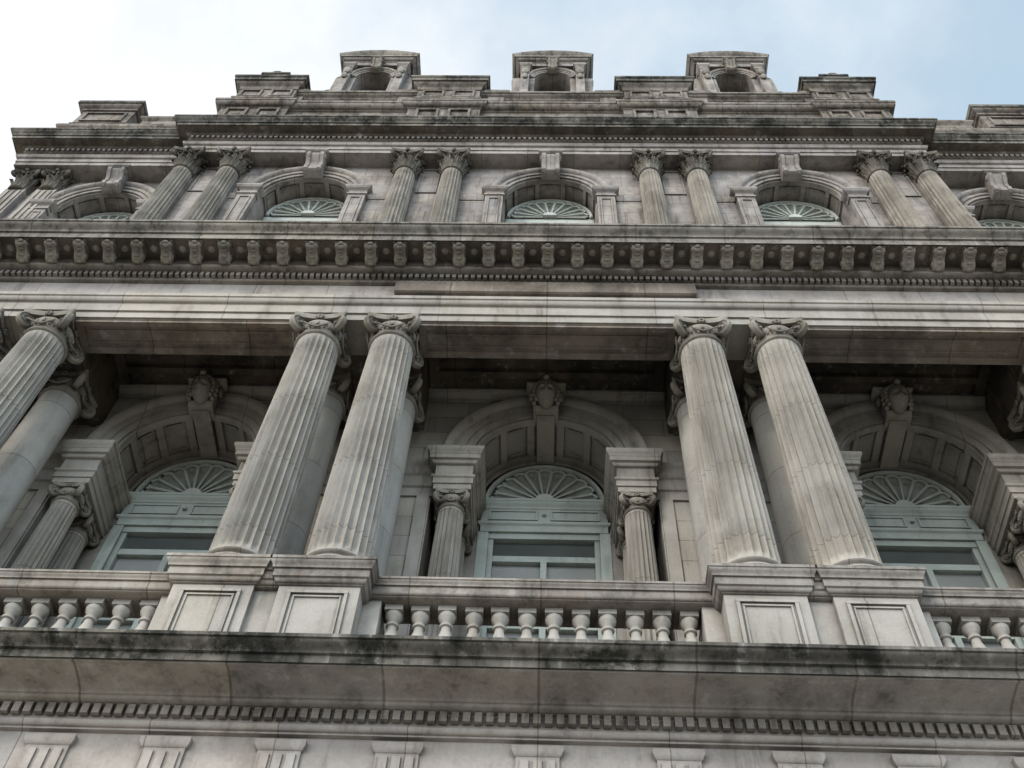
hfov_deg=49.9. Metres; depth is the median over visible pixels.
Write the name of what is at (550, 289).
inscription tablet
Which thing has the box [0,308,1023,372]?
column capitals
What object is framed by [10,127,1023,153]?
wing cornice lip
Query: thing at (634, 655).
first cornice lip
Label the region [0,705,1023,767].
first frieze
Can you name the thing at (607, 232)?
cornice lip
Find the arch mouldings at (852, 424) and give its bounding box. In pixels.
[87,392,1017,503]
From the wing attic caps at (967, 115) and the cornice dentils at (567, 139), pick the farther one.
the wing attic caps at (967, 115)
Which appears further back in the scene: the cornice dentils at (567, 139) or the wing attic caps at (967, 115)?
the wing attic caps at (967, 115)
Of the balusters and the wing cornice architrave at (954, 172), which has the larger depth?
the wing cornice architrave at (954, 172)
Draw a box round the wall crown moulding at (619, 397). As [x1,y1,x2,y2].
[118,384,985,409]
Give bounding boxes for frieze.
[0,282,1023,301]
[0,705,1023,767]
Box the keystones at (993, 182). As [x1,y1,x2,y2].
[101,148,1012,199]
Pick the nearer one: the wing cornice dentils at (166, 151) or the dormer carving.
the wing cornice dentils at (166, 151)
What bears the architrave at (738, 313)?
on the column capitals at (61, 326)
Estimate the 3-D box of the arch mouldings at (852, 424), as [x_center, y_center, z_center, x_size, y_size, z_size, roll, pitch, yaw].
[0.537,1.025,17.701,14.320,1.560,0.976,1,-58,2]
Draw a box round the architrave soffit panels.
[75,318,1023,364]
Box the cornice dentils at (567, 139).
[190,135,920,142]
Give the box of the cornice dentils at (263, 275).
[0,270,1023,286]
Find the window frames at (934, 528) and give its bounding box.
[65,491,1023,648]
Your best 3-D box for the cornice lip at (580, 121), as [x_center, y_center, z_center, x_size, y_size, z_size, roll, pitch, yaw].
[0.983,-3.926,28.496,18.700,0.370,6.060,1,-58,2]
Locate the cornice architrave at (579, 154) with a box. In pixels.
[183,137,927,221]
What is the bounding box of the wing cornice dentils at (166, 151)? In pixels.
[25,148,1023,157]
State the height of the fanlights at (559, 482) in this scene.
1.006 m
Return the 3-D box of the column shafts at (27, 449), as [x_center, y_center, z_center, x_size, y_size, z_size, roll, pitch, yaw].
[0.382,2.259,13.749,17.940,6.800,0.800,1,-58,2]
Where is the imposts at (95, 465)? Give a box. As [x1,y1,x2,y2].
[0,439,1023,640]
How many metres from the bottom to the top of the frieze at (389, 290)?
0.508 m
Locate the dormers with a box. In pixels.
[329,57,777,91]
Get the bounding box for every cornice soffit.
[0,236,1023,271]
[13,138,1023,155]
[178,125,932,144]
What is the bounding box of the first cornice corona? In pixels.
[0,657,1023,728]
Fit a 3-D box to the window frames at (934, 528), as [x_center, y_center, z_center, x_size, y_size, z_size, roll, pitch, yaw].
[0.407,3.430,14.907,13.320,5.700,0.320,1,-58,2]
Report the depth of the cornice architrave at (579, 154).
26.38 m
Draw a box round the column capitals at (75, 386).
[22,369,1023,431]
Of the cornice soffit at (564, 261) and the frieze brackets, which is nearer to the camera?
the frieze brackets
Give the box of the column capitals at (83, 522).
[47,481,1023,565]
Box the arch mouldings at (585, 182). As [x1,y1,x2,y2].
[49,166,1023,222]
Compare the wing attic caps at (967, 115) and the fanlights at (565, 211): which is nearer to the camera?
the fanlights at (565, 211)
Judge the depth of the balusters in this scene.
11.35 m
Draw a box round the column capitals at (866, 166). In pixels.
[7,146,940,195]
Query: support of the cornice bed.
on the frieze at (389, 290)
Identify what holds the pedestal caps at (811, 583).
on the pedestals
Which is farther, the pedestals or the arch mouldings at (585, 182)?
the arch mouldings at (585, 182)
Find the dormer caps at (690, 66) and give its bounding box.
[340,50,768,78]
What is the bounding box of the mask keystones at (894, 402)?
[186,370,913,468]
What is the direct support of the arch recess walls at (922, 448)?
attached to the wall at (647, 422)
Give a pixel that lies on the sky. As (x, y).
(934, 58)
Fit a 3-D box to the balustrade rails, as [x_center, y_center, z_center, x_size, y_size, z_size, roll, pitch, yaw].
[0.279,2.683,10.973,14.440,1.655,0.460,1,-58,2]
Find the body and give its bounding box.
[115,459,984,540]
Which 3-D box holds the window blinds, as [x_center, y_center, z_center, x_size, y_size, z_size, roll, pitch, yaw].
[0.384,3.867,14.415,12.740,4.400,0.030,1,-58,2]
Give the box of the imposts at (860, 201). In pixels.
[0,168,980,225]
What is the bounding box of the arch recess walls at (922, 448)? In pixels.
[5,421,1023,640]
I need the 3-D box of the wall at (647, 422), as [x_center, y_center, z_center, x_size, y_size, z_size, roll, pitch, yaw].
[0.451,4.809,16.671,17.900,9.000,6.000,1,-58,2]
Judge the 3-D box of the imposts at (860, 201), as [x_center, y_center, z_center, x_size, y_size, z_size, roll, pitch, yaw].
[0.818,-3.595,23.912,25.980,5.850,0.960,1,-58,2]
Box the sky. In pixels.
[0,0,1023,193]
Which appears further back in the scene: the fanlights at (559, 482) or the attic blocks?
the attic blocks
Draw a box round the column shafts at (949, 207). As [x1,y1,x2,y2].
[0,165,978,225]
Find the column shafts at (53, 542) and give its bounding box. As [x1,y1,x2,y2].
[0,499,1023,640]
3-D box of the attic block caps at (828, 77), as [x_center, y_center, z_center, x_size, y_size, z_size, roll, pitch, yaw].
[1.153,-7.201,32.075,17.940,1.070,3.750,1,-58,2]
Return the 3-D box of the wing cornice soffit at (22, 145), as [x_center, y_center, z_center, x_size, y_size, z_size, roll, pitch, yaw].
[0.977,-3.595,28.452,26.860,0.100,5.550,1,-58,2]
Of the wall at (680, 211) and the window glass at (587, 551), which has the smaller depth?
the window glass at (587, 551)
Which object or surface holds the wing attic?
on the wing
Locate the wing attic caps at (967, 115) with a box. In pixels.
[78,100,1023,119]
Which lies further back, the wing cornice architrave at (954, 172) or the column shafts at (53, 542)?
the wing cornice architrave at (954, 172)
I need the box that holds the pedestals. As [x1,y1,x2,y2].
[154,584,935,646]
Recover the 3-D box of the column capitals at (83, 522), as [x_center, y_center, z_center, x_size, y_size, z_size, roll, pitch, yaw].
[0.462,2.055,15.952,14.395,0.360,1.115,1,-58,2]
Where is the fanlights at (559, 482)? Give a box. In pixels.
[135,460,964,505]
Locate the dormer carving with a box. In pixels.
[328,55,780,91]
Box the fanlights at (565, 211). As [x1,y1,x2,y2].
[79,197,1023,226]
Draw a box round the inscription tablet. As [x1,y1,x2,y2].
[394,281,696,297]
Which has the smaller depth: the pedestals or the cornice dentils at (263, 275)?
the pedestals
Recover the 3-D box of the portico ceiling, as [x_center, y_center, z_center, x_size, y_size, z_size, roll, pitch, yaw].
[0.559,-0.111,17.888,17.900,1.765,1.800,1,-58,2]
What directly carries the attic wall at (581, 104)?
on the cornice lip at (580, 121)
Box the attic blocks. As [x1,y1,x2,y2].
[215,80,895,117]
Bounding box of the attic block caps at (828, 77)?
[235,71,875,96]
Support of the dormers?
on the attic wall at (581, 104)
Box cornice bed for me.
[0,262,1023,292]
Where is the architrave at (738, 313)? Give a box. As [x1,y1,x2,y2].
[0,291,1023,359]
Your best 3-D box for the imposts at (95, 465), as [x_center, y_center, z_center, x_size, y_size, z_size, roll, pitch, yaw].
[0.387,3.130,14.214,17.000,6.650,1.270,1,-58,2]
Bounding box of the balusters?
[0,596,1023,647]
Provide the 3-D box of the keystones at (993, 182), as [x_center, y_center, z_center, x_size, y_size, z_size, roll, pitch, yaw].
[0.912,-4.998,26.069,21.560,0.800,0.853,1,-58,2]
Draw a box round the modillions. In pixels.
[0,238,1023,271]
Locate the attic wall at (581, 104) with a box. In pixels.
[215,92,895,116]
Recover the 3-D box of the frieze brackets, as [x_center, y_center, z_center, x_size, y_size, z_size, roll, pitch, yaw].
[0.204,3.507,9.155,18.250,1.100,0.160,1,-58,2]
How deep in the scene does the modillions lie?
17.27 m
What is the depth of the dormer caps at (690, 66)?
35.46 m
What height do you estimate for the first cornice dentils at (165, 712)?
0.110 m
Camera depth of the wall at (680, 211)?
25.25 m
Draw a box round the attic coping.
[297,90,810,93]
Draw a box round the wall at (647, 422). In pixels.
[0,398,1023,641]
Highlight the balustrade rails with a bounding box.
[0,568,1023,636]
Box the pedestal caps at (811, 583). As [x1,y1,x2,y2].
[166,552,925,641]
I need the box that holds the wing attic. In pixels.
[56,103,1023,132]
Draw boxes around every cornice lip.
[0,218,1023,245]
[0,627,1023,679]
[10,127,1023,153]
[174,114,937,148]
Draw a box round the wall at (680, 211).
[4,167,1023,225]
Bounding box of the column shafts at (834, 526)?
[0,330,881,564]
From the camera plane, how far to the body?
18.49 m
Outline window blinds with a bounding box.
[92,559,1001,647]
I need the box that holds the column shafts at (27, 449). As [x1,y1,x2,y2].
[0,390,810,581]
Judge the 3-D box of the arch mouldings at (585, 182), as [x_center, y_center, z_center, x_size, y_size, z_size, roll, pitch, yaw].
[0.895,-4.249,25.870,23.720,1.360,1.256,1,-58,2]
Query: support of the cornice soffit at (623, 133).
on the wing
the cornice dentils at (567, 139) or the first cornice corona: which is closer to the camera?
the first cornice corona
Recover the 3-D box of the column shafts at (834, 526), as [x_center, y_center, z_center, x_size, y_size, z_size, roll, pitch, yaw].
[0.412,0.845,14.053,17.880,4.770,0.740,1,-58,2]
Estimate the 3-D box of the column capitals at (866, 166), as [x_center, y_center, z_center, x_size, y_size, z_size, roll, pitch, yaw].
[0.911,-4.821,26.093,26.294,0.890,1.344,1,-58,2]
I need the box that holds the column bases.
[207,546,883,565]
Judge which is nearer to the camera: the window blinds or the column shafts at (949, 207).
the window blinds
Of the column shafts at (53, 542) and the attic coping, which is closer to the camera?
the column shafts at (53, 542)
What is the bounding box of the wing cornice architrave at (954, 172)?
[14,151,1023,188]
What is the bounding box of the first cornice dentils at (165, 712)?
[0,701,1023,739]
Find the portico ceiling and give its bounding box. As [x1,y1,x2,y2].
[17,353,1023,440]
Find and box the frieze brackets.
[15,732,1023,767]
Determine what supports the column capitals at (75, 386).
on the column shafts at (27, 449)
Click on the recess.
(847, 217)
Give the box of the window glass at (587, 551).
[122,537,975,564]
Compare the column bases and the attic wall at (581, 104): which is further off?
the attic wall at (581, 104)
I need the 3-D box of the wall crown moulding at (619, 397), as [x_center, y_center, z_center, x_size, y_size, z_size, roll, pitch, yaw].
[0.565,0.248,18.190,14.740,0.180,0.270,1,-58,2]
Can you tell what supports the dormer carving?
attached to the dormers
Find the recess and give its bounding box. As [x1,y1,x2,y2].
[46,182,1023,224]
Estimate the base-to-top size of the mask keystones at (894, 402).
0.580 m

